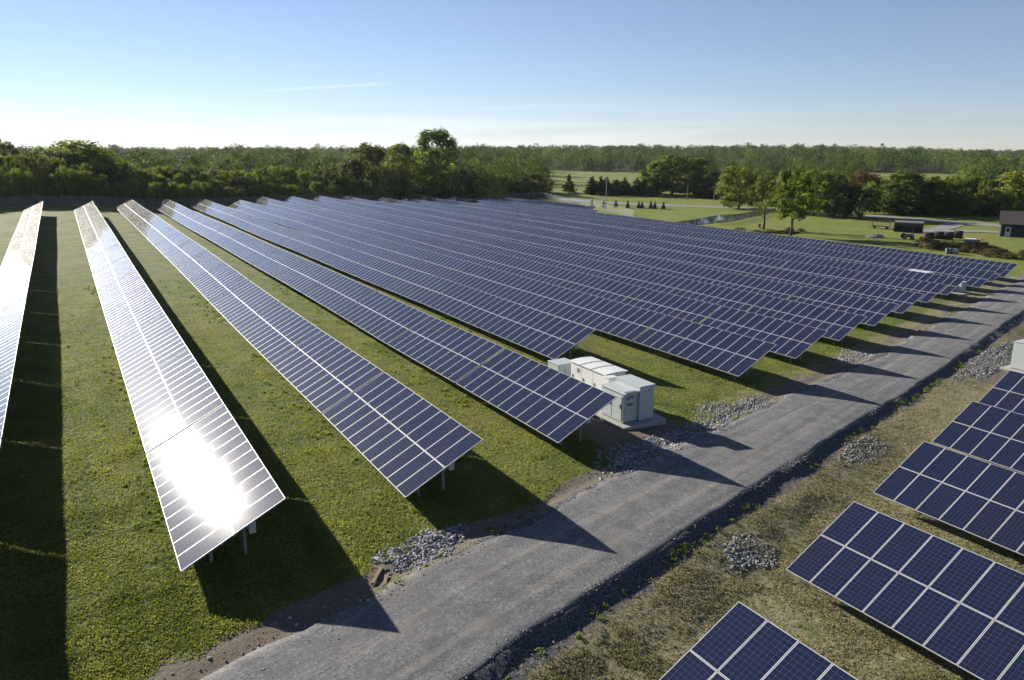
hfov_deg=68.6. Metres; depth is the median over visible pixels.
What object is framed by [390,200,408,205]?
solar table
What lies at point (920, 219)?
country road
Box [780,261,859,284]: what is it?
solar table
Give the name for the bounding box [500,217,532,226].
solar table
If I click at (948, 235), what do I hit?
round bale
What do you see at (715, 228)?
solar table
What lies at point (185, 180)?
broadleaf tree
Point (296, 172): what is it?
broadleaf tree
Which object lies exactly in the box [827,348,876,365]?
riprap
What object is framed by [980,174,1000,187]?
broadleaf tree
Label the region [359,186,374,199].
shrub
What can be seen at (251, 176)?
broadleaf tree
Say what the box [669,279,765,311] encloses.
solar table
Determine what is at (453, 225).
solar table
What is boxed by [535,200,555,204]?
solar table
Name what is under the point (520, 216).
solar table
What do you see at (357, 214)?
solar table
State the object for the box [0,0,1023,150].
sky
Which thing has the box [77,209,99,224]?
solar table
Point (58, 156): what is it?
broadleaf tree
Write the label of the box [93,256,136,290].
solar table
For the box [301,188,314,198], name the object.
shrub
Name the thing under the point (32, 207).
solar table
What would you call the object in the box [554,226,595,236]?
solar table
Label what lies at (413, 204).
solar table
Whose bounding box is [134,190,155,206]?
shrub
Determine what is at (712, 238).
solar table
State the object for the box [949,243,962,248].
shrub
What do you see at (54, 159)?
broadleaf tree
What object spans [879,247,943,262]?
solar table
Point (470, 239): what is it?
solar table
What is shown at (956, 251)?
drum
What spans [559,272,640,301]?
solar table
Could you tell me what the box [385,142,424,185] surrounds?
broadleaf tree
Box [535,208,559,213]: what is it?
solar table
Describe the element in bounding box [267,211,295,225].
solar table
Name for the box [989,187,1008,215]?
broadleaf tree
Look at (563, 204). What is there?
solar table
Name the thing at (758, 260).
solar table
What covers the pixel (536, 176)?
broadleaf tree
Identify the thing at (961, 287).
electrical cabinet
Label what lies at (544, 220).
solar table
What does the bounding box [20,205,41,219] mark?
solar table
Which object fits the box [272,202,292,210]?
solar table
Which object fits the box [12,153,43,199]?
broadleaf tree
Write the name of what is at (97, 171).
broadleaf tree
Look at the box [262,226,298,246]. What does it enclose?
solar table
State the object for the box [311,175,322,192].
broadleaf tree
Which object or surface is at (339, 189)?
shrub
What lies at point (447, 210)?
solar table
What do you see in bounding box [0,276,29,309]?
solar table
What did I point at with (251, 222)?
solar table
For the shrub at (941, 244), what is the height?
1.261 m
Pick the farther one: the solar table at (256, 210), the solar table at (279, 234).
the solar table at (256, 210)
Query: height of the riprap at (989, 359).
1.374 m
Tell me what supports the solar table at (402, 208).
on the ground at (60, 243)
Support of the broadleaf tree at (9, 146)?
on the ground at (60, 243)
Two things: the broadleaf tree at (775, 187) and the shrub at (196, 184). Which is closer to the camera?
the shrub at (196, 184)
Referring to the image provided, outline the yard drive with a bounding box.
[915,230,998,232]
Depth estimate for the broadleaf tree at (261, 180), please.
235.70 m
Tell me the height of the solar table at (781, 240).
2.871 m
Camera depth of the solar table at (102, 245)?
95.26 m
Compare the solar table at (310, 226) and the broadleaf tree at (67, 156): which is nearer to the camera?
the solar table at (310, 226)
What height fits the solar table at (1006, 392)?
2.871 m
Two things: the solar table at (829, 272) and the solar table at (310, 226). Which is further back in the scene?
the solar table at (310, 226)
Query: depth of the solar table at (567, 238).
131.27 m
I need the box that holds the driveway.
[923,223,965,230]
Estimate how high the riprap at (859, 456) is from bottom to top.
0.595 m
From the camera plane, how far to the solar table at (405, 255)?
102.60 m
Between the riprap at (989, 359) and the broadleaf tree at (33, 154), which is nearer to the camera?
the riprap at (989, 359)
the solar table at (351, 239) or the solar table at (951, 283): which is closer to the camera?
the solar table at (951, 283)
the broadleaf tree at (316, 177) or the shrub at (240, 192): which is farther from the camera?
the broadleaf tree at (316, 177)
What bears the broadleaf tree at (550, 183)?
on the ground at (60, 243)
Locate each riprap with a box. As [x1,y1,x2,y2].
[350,516,490,574]
[571,418,732,480]
[674,391,782,436]
[712,531,786,573]
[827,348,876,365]
[830,431,897,466]
[939,337,1019,386]
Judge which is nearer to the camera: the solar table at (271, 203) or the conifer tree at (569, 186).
the solar table at (271, 203)
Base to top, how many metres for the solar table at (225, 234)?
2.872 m
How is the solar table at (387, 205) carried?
on the ground at (60, 243)
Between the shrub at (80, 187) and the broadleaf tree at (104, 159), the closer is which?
the shrub at (80, 187)
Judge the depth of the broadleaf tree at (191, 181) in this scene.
217.66 m
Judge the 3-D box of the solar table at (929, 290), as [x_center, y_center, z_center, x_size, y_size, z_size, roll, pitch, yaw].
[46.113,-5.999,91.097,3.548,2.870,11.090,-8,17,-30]
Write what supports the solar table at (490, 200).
on the ground at (60, 243)
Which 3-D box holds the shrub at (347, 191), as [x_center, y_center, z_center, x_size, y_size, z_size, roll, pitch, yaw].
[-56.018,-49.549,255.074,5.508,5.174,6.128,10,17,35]
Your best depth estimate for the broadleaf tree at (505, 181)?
300.57 m
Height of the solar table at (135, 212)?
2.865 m
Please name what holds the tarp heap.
on the ground at (60, 243)
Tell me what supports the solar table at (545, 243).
on the ground at (60, 243)
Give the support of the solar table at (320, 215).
on the ground at (60, 243)
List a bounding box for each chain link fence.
[0,192,539,208]
[540,193,633,216]
[721,208,777,223]
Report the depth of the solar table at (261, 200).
213.24 m
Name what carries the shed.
on the ground at (60, 243)
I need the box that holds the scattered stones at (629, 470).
[171,314,955,674]
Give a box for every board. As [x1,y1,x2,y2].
[371,567,382,583]
[383,574,387,584]
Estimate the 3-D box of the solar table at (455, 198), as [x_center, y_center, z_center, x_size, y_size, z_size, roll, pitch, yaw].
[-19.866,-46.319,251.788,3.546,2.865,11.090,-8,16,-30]
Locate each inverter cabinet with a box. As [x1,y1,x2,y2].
[569,357,627,389]
[910,269,932,273]
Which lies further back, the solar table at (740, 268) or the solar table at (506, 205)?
the solar table at (506, 205)
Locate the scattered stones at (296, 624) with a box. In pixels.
[164,583,383,678]
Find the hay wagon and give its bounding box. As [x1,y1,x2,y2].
[867,220,890,228]
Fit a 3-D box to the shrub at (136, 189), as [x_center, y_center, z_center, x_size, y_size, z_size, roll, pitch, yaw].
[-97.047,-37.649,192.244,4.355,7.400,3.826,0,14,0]
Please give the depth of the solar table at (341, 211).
182.76 m
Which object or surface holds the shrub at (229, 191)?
on the ground at (60, 243)
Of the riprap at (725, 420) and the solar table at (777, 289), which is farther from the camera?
the solar table at (777, 289)
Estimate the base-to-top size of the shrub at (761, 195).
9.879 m
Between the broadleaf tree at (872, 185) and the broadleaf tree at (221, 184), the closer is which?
the broadleaf tree at (221, 184)
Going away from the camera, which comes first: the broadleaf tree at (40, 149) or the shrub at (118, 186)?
the shrub at (118, 186)
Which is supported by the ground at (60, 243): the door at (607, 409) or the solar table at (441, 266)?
the solar table at (441, 266)
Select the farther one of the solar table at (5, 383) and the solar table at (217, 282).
the solar table at (217, 282)
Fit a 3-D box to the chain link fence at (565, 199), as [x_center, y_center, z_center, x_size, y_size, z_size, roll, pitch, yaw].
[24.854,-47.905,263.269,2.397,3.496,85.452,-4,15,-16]
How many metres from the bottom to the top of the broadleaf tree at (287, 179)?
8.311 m
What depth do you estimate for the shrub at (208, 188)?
211.59 m
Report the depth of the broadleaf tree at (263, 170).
247.47 m
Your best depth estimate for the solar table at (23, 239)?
100.42 m
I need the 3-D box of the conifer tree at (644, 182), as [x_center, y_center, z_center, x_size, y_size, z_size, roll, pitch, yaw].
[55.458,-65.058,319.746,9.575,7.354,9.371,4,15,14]
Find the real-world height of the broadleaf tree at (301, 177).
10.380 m
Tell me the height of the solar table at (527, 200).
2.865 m
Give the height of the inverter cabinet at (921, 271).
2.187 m
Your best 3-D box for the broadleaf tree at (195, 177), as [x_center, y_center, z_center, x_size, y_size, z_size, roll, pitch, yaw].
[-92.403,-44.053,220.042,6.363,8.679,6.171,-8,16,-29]
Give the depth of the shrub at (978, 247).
148.82 m
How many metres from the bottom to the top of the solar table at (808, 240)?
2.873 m
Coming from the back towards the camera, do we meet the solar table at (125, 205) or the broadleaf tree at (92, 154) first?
the broadleaf tree at (92, 154)
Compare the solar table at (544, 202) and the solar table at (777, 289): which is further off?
the solar table at (544, 202)
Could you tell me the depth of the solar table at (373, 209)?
189.83 m
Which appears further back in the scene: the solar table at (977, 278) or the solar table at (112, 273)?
the solar table at (977, 278)
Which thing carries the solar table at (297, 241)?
on the ground at (60, 243)
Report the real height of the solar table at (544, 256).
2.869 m
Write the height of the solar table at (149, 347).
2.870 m
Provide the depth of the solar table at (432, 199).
244.70 m
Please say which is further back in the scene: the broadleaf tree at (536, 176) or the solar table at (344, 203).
the broadleaf tree at (536, 176)
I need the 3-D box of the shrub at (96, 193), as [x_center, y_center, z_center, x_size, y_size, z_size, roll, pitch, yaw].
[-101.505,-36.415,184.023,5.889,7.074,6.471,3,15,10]
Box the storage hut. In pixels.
[893,220,923,232]
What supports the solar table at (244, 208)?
on the ground at (60, 243)
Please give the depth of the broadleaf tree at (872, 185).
244.86 m
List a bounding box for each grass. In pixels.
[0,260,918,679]
[508,323,1023,679]
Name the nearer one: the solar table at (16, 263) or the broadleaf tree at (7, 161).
the solar table at (16, 263)
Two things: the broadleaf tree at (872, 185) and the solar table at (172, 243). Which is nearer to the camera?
the solar table at (172, 243)
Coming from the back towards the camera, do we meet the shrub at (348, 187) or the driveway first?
the shrub at (348, 187)
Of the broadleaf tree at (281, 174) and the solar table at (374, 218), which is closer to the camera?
the solar table at (374, 218)
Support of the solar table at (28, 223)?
on the ground at (60, 243)
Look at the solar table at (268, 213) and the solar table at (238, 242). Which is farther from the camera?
the solar table at (268, 213)
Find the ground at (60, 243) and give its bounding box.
[0,149,1023,679]
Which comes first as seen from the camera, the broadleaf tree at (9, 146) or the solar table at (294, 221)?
the solar table at (294, 221)
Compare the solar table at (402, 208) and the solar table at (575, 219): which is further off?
the solar table at (402, 208)
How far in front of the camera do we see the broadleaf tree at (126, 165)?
208.29 m
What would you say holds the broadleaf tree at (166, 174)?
on the ground at (60, 243)
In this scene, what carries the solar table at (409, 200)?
on the ground at (60, 243)
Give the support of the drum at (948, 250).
on the ground at (60, 243)
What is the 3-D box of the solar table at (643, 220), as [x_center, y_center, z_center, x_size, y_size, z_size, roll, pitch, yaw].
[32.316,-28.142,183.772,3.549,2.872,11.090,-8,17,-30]
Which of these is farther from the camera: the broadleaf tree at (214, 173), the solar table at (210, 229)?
the broadleaf tree at (214, 173)
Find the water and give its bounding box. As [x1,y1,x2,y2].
[677,209,775,224]
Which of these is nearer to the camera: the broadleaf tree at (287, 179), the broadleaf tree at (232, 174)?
the broadleaf tree at (232, 174)
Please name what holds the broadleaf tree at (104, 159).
on the ground at (60, 243)
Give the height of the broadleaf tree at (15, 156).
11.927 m
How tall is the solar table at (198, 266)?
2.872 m
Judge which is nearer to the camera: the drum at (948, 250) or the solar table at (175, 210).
the drum at (948, 250)
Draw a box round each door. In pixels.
[602,389,611,415]
[612,393,621,420]
[625,405,635,418]
[1004,227,1010,236]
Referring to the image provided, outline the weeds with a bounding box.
[21,254,986,679]
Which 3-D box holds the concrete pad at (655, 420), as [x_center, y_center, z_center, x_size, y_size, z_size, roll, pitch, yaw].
[4.708,3.829,46.179,3.150,0.639,10.550,-8,16,-30]
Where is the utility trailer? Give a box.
[964,238,980,242]
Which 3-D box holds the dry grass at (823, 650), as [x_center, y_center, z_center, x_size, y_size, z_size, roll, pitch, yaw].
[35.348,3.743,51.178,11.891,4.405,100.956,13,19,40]
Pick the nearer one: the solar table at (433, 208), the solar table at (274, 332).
the solar table at (274, 332)
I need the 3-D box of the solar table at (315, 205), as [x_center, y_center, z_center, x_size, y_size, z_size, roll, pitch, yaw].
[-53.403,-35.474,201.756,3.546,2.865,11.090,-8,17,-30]
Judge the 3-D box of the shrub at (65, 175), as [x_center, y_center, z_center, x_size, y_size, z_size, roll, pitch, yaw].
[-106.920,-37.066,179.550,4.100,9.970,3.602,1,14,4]
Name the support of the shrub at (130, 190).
on the ground at (60, 243)
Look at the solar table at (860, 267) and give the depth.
107.35 m
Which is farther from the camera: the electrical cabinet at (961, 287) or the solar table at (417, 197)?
the solar table at (417, 197)
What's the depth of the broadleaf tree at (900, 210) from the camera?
232.57 m
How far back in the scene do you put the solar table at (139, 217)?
138.23 m
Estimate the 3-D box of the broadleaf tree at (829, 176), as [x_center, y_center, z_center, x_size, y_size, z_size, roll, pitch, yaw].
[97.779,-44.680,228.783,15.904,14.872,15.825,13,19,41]
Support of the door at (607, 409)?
in the transformer
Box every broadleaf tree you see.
[0,140,20,161]
[4,154,19,179]
[6,153,25,168]
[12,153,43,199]
[20,145,56,161]
[21,137,133,175]
[23,164,45,192]
[26,151,37,162]
[36,156,53,187]
[38,152,63,184]
[49,153,67,166]
[50,161,70,199]
[56,157,69,167]
[63,149,76,166]
[65,150,89,168]
[70,164,89,174]
[77,156,94,168]
[77,162,92,183]
[84,147,97,163]
[86,163,97,182]
[93,166,106,190]
[99,153,130,171]
[99,154,119,174]
[103,164,120,190]
[120,161,142,182]
[133,167,149,189]
[143,172,160,189]
[147,168,157,178]
[151,166,163,177]
[152,174,167,192]
[156,164,172,184]
[157,176,169,190]
[164,168,180,181]
[167,173,187,197]
[170,168,190,181]
[173,172,188,186]
[182,164,201,180]
[187,177,199,193]
[189,175,201,189]
[197,173,208,186]
[206,170,226,180]
[208,178,219,191]
[213,180,230,199]
[217,170,237,181]
[228,170,243,179]
[228,176,251,195]
[237,169,249,178]
[242,172,260,196]
[249,167,270,176]
[253,176,268,196]
[259,173,278,186]
[263,175,275,189]
[267,165,286,180]
[273,179,283,188]
[274,181,286,188]
[281,167,294,181]
[281,176,292,187]
[286,168,296,181]
[287,182,298,190]
[290,167,310,182]
[293,171,318,192]
[309,168,325,175]
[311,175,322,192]
[322,172,334,186]
[332,176,346,189]
[339,176,348,197]
[345,141,402,195]
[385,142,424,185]
[386,168,396,184]
[410,126,464,196]
[467,171,487,189]
[500,177,510,192]
[506,173,517,185]
[510,179,525,195]
[519,178,535,194]
[523,180,543,193]
[526,182,549,193]
[528,174,544,185]
[540,177,555,191]
[637,160,670,191]
[639,153,700,194]
[669,157,725,196]
[713,165,773,207]
[735,175,761,202]
[747,174,787,229]
[756,170,777,198]
[764,168,818,235]
[766,175,786,197]
[772,175,797,202]
[795,164,841,215]
[814,169,862,215]
[826,184,872,217]
[833,170,877,202]
[856,172,883,185]
[859,187,874,213]
[863,179,876,203]
[868,188,883,213]
[876,184,887,209]
[880,169,944,214]
[880,188,899,213]
[899,186,912,212]
[915,177,948,214]
[919,183,935,214]
[942,182,956,200]
[943,191,961,216]
[944,176,954,182]
[946,180,965,209]
[948,174,964,188]
[955,187,974,215]
[963,174,978,193]
[964,179,978,193]
[969,192,989,215]
[970,176,986,191]
[977,186,993,215]
[978,179,995,192]
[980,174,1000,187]
[985,181,1004,189]
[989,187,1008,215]
[994,171,1023,210]
[1004,190,1018,210]
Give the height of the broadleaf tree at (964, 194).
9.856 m
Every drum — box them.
[945,248,954,253]
[952,248,959,253]
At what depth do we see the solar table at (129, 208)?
157.24 m
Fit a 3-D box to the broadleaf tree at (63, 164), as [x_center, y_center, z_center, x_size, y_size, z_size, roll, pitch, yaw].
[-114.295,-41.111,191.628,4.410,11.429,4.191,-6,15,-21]
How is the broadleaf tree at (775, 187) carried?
on the ground at (60, 243)
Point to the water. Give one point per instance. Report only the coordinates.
(712, 219)
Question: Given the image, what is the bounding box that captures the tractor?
[901,232,913,239]
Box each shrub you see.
[0,167,8,200]
[5,171,28,203]
[7,168,29,203]
[21,171,39,204]
[24,173,46,203]
[28,167,54,202]
[39,174,60,204]
[47,174,63,203]
[54,166,73,203]
[55,173,70,202]
[66,167,82,203]
[68,170,93,203]
[78,169,99,202]
[87,172,101,202]
[88,177,114,205]
[98,173,112,202]
[104,182,118,203]
[110,178,127,204]
[120,181,137,204]
[125,179,140,204]
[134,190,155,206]
[135,186,148,205]
[147,183,160,206]
[150,182,168,203]
[163,180,186,204]
[173,183,193,203]
[182,185,202,206]
[189,180,204,203]
[198,181,219,202]
[210,188,222,203]
[219,187,238,204]
[231,186,248,201]
[235,189,248,200]
[244,186,260,201]
[253,183,271,197]
[258,181,277,199]
[271,188,283,199]
[274,184,289,199]
[280,184,302,197]
[292,186,308,197]
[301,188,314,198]
[308,180,326,197]
[320,186,331,196]
[324,185,343,198]
[336,188,349,197]
[340,187,352,196]
[345,181,359,197]
[350,178,364,198]
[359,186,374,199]
[363,183,380,200]
[370,180,392,199]
[412,176,428,195]
[430,177,440,197]
[433,185,450,198]
[486,187,500,198]
[504,185,517,196]
[733,227,746,230]
[745,184,766,203]
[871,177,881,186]
[877,195,891,213]
[887,188,904,213]
[901,201,922,214]
[914,236,932,242]
[919,241,939,249]
[933,243,946,248]
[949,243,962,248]
[958,247,969,251]
[962,241,972,247]
[967,242,986,249]
[969,246,985,251]
[970,249,982,253]
[974,184,988,203]
[980,248,999,256]
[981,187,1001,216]
[991,187,1019,213]
[995,253,1014,258]
[1013,253,1023,259]
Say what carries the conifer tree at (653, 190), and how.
on the ground at (60, 243)
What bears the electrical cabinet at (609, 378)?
on the concrete pad at (655, 420)
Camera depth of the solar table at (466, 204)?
225.77 m
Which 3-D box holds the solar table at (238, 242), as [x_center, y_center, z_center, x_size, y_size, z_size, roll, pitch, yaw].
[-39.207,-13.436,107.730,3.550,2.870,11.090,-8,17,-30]
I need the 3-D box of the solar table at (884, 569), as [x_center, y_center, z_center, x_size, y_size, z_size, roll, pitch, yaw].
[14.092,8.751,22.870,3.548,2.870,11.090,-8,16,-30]
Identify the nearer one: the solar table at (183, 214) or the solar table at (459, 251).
the solar table at (459, 251)
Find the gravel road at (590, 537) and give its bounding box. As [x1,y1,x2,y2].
[200,281,1023,679]
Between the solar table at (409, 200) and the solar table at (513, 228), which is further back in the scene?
the solar table at (409, 200)
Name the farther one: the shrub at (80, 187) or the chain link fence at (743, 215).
the chain link fence at (743, 215)
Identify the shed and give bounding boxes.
[998,211,1023,237]
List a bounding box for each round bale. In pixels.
[923,232,934,239]
[934,231,943,238]
[943,231,953,239]
[953,230,962,237]
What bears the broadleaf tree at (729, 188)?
on the ground at (60, 243)
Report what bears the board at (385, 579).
on the ground at (60, 243)
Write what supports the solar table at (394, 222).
on the ground at (60, 243)
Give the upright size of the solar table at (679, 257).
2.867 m
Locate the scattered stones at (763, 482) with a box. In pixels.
[462,340,986,679]
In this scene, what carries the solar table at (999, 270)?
on the ground at (60, 243)
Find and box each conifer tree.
[561,174,576,192]
[583,176,604,194]
[594,176,607,193]
[597,177,613,193]
[605,179,623,194]
[619,177,633,194]
[626,177,644,195]
[635,179,650,194]
[639,179,661,196]
[695,177,719,197]
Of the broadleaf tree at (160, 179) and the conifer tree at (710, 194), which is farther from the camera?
the conifer tree at (710, 194)
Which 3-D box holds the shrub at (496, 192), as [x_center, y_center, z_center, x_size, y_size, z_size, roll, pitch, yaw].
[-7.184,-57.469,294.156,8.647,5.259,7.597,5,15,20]
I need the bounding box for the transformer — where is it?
[601,374,655,423]
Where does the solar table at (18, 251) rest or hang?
on the ground at (60, 243)
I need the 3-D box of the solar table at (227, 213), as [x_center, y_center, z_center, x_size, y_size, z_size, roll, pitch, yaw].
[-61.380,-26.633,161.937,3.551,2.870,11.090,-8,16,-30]
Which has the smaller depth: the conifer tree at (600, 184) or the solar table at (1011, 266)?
the solar table at (1011, 266)
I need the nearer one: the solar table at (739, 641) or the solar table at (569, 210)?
the solar table at (739, 641)
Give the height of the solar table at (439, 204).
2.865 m
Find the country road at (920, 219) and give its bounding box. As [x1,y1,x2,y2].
[538,196,999,226]
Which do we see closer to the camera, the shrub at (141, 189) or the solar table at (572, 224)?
the solar table at (572, 224)
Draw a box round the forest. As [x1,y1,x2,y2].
[2,142,1023,199]
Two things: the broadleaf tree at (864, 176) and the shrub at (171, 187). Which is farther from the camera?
the broadleaf tree at (864, 176)
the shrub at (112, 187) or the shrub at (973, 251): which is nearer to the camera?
the shrub at (973, 251)
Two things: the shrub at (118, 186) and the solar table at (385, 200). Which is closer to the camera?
the shrub at (118, 186)
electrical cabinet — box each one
[547,358,570,375]
[603,374,616,383]
[953,281,966,291]
[1010,339,1023,370]
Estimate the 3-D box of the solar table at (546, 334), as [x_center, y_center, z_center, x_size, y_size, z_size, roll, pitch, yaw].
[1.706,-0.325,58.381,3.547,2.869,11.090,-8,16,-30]
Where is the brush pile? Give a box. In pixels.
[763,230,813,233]
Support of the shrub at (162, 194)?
on the ground at (60, 243)
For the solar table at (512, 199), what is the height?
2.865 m
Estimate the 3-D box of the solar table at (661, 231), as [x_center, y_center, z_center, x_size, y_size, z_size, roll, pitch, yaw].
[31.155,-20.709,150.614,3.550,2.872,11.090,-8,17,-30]
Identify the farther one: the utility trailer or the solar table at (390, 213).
the solar table at (390, 213)
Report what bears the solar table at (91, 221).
on the ground at (60, 243)
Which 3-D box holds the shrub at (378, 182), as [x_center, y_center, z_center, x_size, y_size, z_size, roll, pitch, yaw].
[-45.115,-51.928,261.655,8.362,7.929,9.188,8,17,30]
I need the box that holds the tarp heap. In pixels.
[863,234,883,237]
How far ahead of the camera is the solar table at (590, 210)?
220.70 m
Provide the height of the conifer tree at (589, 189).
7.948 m
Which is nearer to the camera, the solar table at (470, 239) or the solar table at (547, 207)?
the solar table at (470, 239)
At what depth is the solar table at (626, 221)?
176.76 m
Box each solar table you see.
[0,248,34,276]
[0,261,32,290]
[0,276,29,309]
[0,297,25,336]
[0,326,20,376]
[0,370,13,438]
[2,237,36,264]
[7,228,38,251]
[11,221,39,241]
[15,215,40,232]
[17,210,41,226]
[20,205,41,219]
[22,201,42,214]
[74,201,93,213]
[75,205,96,218]
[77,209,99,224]
[78,214,103,230]
[80,220,107,238]
[83,226,112,247]
[85,234,118,258]
[88,243,126,272]
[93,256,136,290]
[98,271,147,313]
[105,289,164,342]
[113,314,187,385]
[116,200,135,210]
[119,203,140,214]
[123,206,146,218]
[126,349,223,452]
[128,210,152,223]
[133,214,160,229]
[139,219,168,236]
[146,225,178,245]
[146,405,285,571]
[153,199,172,209]
[155,232,190,254]
[159,202,179,212]
[164,205,186,216]
[164,240,205,266]
[171,208,194,221]
[176,250,224,281]
[178,212,204,226]
[186,217,214,231]
[191,263,247,301]
[192,200,211,212]
[196,221,226,237]
[199,202,219,212]
[207,205,228,217]
[207,226,241,244]
[210,280,278,327]
[214,208,240,223]
[219,232,258,253]
[224,212,251,224]
[227,200,247,208]
[234,240,279,264]
[235,202,257,212]
[235,216,265,231]
[235,302,321,362]
[245,205,268,217]
[248,221,280,239]
[252,197,271,204]
[253,249,304,281]
[256,208,280,221]
[262,199,281,207]
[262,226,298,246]
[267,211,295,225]
[270,331,383,413]
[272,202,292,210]
[275,259,335,292]
[278,232,318,251]
[280,215,310,228]
[282,196,301,203]
[282,204,304,213]
[293,198,312,205]
[294,207,318,216]
[294,219,327,234]
[297,238,343,264]
[303,273,375,314]
[305,201,324,208]
[308,210,333,221]
[311,196,329,202]
[311,224,348,240]
[318,204,337,211]
[320,246,373,276]
[322,198,341,204]
[322,214,351,225]
[322,372,482,497]
[330,207,353,215]
[331,230,372,248]
[333,200,354,207]
[339,218,370,230]
[339,291,429,343]
[340,196,355,200]
[344,210,369,219]
[346,202,369,210]
[348,256,409,289]
[352,198,368,203]
[353,236,399,256]
[356,222,393,236]
[361,205,385,213]
[361,213,388,223]
[364,200,382,205]
[377,198,394,202]
[377,202,397,208]
[378,209,402,217]
[378,227,418,244]
[378,244,432,266]
[379,217,409,227]
[382,268,455,307]
[388,316,503,386]
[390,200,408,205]
[391,205,414,211]
[394,212,422,221]
[399,222,433,233]
[401,198,417,202]
[404,202,425,209]
[404,234,449,251]
[407,208,432,215]
[410,195,427,199]
[410,252,472,279]
[414,215,444,228]
[415,200,432,204]
[420,204,441,211]
[422,226,460,239]
[424,197,442,202]
[424,283,515,332]
[427,211,453,219]
[430,202,449,208]
[433,242,483,260]
[436,220,469,230]
[437,207,461,214]
[439,199,459,204]
[446,197,464,200]
[447,204,467,209]
[447,215,475,223]
[447,231,491,247]
[449,263,521,295]
[454,209,481,217]
[455,202,475,206]
[456,348,616,444]
[459,224,497,236]
[460,198,480,202]
[465,207,487,213]
[468,250,525,271]
[470,219,501,228]
[472,204,494,209]
[476,200,497,205]
[476,213,505,221]
[478,238,528,255]
[480,303,594,359]
[482,199,499,202]
[484,210,508,215]
[488,230,530,242]
[490,206,514,212]
[493,203,517,207]
[495,223,530,233]
[495,277,584,314]
[499,201,518,204]
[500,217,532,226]
[501,197,519,200]
[506,213,532,225]
[507,209,537,215]
[508,260,576,285]
[510,205,537,212]
[513,246,571,265]
[516,203,537,206]
[517,199,537,202]
[520,235,566,250]
[524,228,563,239]
[525,221,561,231]
[529,216,559,223]
[533,212,562,218]
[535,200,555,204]
[535,205,557,209]
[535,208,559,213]
[553,203,574,206]
[554,206,574,208]
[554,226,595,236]
[554,293,665,344]
[555,220,589,230]
[556,215,589,222]
[556,234,601,246]
[556,242,610,259]
[556,255,623,278]
[557,208,581,212]
[557,211,585,216]
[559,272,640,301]
[573,205,594,209]
[574,208,597,211]
[580,211,606,215]
[582,214,612,220]
[585,219,620,227]
[585,224,623,234]
[587,231,633,243]
[594,240,645,254]
[597,250,662,270]
[604,214,633,219]
[607,266,686,292]
[610,218,642,227]
[614,222,654,232]
[618,229,660,241]
[621,287,720,323]
[625,237,676,251]
[631,217,663,224]
[633,315,776,379]
[637,247,697,264]
[641,222,676,229]
[647,227,692,237]
[650,260,725,283]
[656,235,704,248]
[659,602,857,679]
[662,221,698,228]
[669,244,727,260]
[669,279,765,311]
[675,226,715,237]
[687,232,736,243]
[688,255,758,277]
[696,225,735,232]
[698,241,754,257]
[700,306,827,361]
[712,230,758,243]
[712,272,801,300]
[720,252,787,272]
[730,238,787,252]
[735,230,777,239]
[747,266,832,292]
[747,295,866,343]
[748,248,813,267]
[755,236,807,250]
[776,235,826,245]
[780,245,845,260]
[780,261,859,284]
[786,502,1023,679]
[788,286,898,329]
[805,242,864,257]
[808,257,882,278]
[821,279,923,316]
[824,241,880,253]
[838,252,914,271]
[850,271,946,305]
[861,249,930,267]
[873,441,1023,555]
[876,267,965,297]
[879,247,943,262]
[906,261,995,290]
[926,258,1007,284]
[932,401,1023,472]
[942,255,1017,279]
[978,370,1023,414]
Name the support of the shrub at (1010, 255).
on the ground at (60, 243)
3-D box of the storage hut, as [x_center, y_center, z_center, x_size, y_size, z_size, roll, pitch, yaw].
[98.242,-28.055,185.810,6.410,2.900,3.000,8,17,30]
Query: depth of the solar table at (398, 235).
128.47 m
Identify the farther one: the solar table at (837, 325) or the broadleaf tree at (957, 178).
the broadleaf tree at (957, 178)
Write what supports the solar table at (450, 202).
on the ground at (60, 243)
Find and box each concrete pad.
[594,410,665,429]
[949,291,972,295]
[1000,365,1023,372]
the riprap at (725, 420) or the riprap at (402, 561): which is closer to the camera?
the riprap at (402, 561)
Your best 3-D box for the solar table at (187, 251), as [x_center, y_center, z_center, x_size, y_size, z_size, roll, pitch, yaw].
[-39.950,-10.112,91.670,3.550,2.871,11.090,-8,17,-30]
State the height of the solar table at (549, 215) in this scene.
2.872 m
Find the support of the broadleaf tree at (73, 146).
on the ground at (60, 243)
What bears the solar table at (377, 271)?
on the ground at (60, 243)
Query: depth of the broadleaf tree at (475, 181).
293.73 m
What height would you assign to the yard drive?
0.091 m
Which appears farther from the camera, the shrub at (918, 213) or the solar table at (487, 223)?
the shrub at (918, 213)
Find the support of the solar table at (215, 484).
on the ground at (60, 243)
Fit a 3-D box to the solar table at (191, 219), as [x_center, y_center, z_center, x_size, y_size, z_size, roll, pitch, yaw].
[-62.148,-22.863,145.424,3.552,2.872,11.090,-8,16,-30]
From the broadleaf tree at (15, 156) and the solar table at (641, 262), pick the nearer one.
the solar table at (641, 262)
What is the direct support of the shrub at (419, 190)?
on the ground at (60, 243)
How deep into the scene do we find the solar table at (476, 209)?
201.64 m
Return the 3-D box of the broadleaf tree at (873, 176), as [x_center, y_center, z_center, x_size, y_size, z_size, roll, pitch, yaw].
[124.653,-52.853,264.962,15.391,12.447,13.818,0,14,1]

